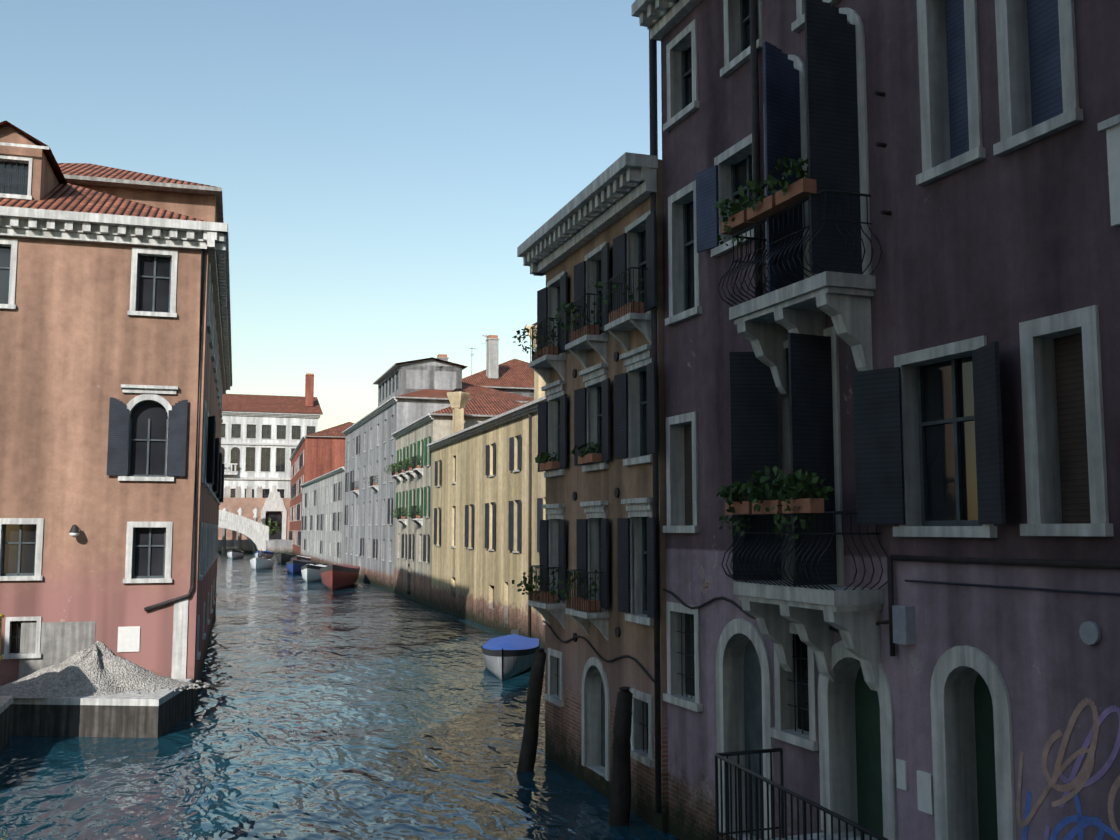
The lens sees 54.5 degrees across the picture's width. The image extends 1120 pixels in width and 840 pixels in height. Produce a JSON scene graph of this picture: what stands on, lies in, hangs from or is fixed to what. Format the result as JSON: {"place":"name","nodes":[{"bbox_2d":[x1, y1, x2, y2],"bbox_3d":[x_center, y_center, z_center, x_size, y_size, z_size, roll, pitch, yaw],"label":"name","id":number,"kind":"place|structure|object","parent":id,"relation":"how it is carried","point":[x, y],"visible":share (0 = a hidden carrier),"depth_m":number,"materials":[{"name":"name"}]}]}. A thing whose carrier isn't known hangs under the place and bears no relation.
{"place":"outdoors","nodes":[
{"label":"outdoors","id":0,"kind":"place"},
{"bbox_2d":[0,614,4,700],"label":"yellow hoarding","id":1,"kind":"object","parent":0,"point":[1,617],"visible":1,"depth_m":23.25,"materials":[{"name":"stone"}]},
{"bbox_2d":[0,120,231,711],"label":"building","id":2,"kind":"structure","parent":0,"point":[115,353],"depth_m":27.97,"materials":[{"name":"paint"}]},
{"bbox_2d":[218,539,292,553],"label":"quay","id":3,"kind":"structure","parent":0,"point":[276,546],"depth_m":196.35,"materials":[{"name":"stone"}]},
{"bbox_2d":[218,485,289,552],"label":"garden wall portal","id":4,"kind":"object","parent":3,"relation":"on","point":[272,511],"visible":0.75,"depth_m":212.31,"materials":[{"name":"stone"}]},
{"bbox_2d":[221,373,322,497],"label":"building","id":5,"kind":"structure","parent":3,"relation":"on","point":[262,436],"depth_m":219.06,"materials":[{"name":"stone"}]},
{"bbox_2d":[289,422,353,555],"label":"red house","id":6,"kind":"structure","parent":0,"point":[317,454],"depth_m":162.95,"materials":[{"name":"paint"}]},
{"bbox_2d":[300,467,344,564],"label":"building","id":7,"kind":"structure","parent":0,"point":[322,529],"depth_m":130.06,"materials":[{"name":"paint"}]},
{"bbox_2d":[0,0,661,430],"label":"sky","id":8,"kind":"structure","parent":0,"point":[382,168],"materials":[{"name":"blue"}]},
{"bbox_2d":[0,553,679,839],"bbox_3d":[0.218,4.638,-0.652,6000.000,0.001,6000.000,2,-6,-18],"label":"canal water","id":9,"kind":"structure","parent":0,"point":[360,710],"depth_m":22.92,"materials":[{"name":"liquid"}]},
{"bbox_2d":[0,695,13,750],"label":"barge","id":10,"kind":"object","parent":9,"relation":"in","point":[6,702],"depth_m":23.36,"materials":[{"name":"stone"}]},
{"bbox_2d":[0,640,216,737],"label":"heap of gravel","id":11,"kind":"structure","parent":9,"relation":"in","point":[97,688],"depth_m":24.89,"materials":[{"name":"grey gravel"}]},
{"bbox_2d":[227,550,243,558],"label":"boat","id":12,"kind":"object","parent":9,"relation":"on","point":[232,554],"visible":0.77,"depth_m":168.98,"materials":[{"name":"wood"}]},
{"bbox_2d":[218,510,268,550],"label":"bridge","id":13,"kind":"structure","parent":9,"relation":"on","point":[256,533],"depth_m":196.05,"materials":[{"name":"stone"}]},
{"bbox_2d":[250,557,274,569],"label":"white boat","id":14,"kind":"object","parent":9,"relation":"on","point":[259,563],"visible":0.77,"depth_m":123.87,"materials":[{"name":"wood"}]},
{"bbox_2d":[258,549,263,557],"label":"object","id":15,"kind":"object","parent":14,"relation":"on","point":[260,552],"visible":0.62,"depth_m":126.76,"materials":[{"name":"stone"}]},
{"bbox_2d":[255,550,273,558],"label":"boat","id":16,"kind":"object","parent":9,"relation":"on","point":[268,554],"visible":0.67,"depth_m":164.06,"materials":[{"name":"wood"}]},
{"bbox_2d":[275,553,295,563],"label":"boat","id":17,"kind":"object","parent":9,"relation":"on","point":[283,558],"visible":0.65,"depth_m":146.07,"materials":[{"name":"wood"}]},
{"bbox_2d":[286,559,313,573],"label":"blue boat","id":18,"kind":"object","parent":9,"relation":"on","point":[295,565],"visible":0.69,"depth_m":113.41,"materials":[{"name":"wood"}]},
{"bbox_2d":[291,555,310,560],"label":"boat","id":19,"kind":"object","parent":9,"relation":"on","point":[301,557],"visible":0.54,"depth_m":131.38,"materials":[{"name":"wood"}]},
{"bbox_2d":[301,564,325,582],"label":"white boat","id":20,"kind":"object","parent":9,"relation":"on","point":[310,572],"visible":0.54,"depth_m":95.53,"materials":[{"name":"wood"}]},
{"bbox_2d":[320,564,359,590],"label":"red boat","id":21,"kind":"object","parent":9,"relation":"on","point":[342,576],"visible":0.9,"depth_m":83.96,"materials":[{"name":"wood"}]},
{"bbox_2d":[342,357,533,590],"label":"tall grey house","id":22,"kind":"structure","parent":9,"relation":"on","point":[409,392],"depth_m":88.42,"materials":[{"name":"paint"}]},
{"bbox_2d":[481,629,539,680],"bbox_3d":[-1.712,7.992,36.933,2.001,1.285,6.837,0,-6,1],"label":"boat","id":23,"kind":"object","parent":9,"relation":"on","point":[515,650],"visible":0.9,"depth_m":34.97,"materials":[{"name":"wood"}]},
{"bbox_2d":[517,648,545,771],"bbox_3d":[-0.592,6.037,21.174,0.664,3.148,0.347,-1,-6,10],"label":"mooring post","id":24,"kind":"object","parent":9,"relation":"in","point":[527,756],"visible":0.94,"depth_m":21.07,"materials":[{"name":"wood"}]},
{"bbox_2d":[608,686,632,826],"bbox_3d":[0.942,5.714,17.356,0.403,2.871,0.447,2,-6,-18],"label":"mooring post","id":25,"kind":"object","parent":9,"relation":"in","point":[619,806],"visible":1,"depth_m":17.24,"materials":[{"name":"wood"}]},
{"bbox_2d":[715,748,887,839],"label":"railing","id":26,"kind":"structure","parent":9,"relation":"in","point":[782,808],"depth_m":11.74,"materials":[{"name":"metal"}]},
{"bbox_2d":[631,0,1119,839],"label":"pink building","id":27,"kind":"structure","parent":9,"relation":"on","point":[891,280],"depth_m":11.96,"materials":[{"name":"paint"}]},
{"bbox_2d":[384,394,523,605],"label":"green shutter house","id":28,"kind":"structure","parent":0,"point":[412,475],"depth_m":70.88,"materials":[{"name":"paint"}]},
{"bbox_2d":[437,335,533,397],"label":"tall house","id":29,"kind":"structure","parent":0,"point":[514,376],"depth_m":97.40,"materials":[{"name":"tile"}]},
{"bbox_2d":[427,322,545,647],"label":"yellow building","id":30,"kind":"structure","parent":0,"point":[488,494],"depth_m":52.00,"materials":[{"name":"paint"}]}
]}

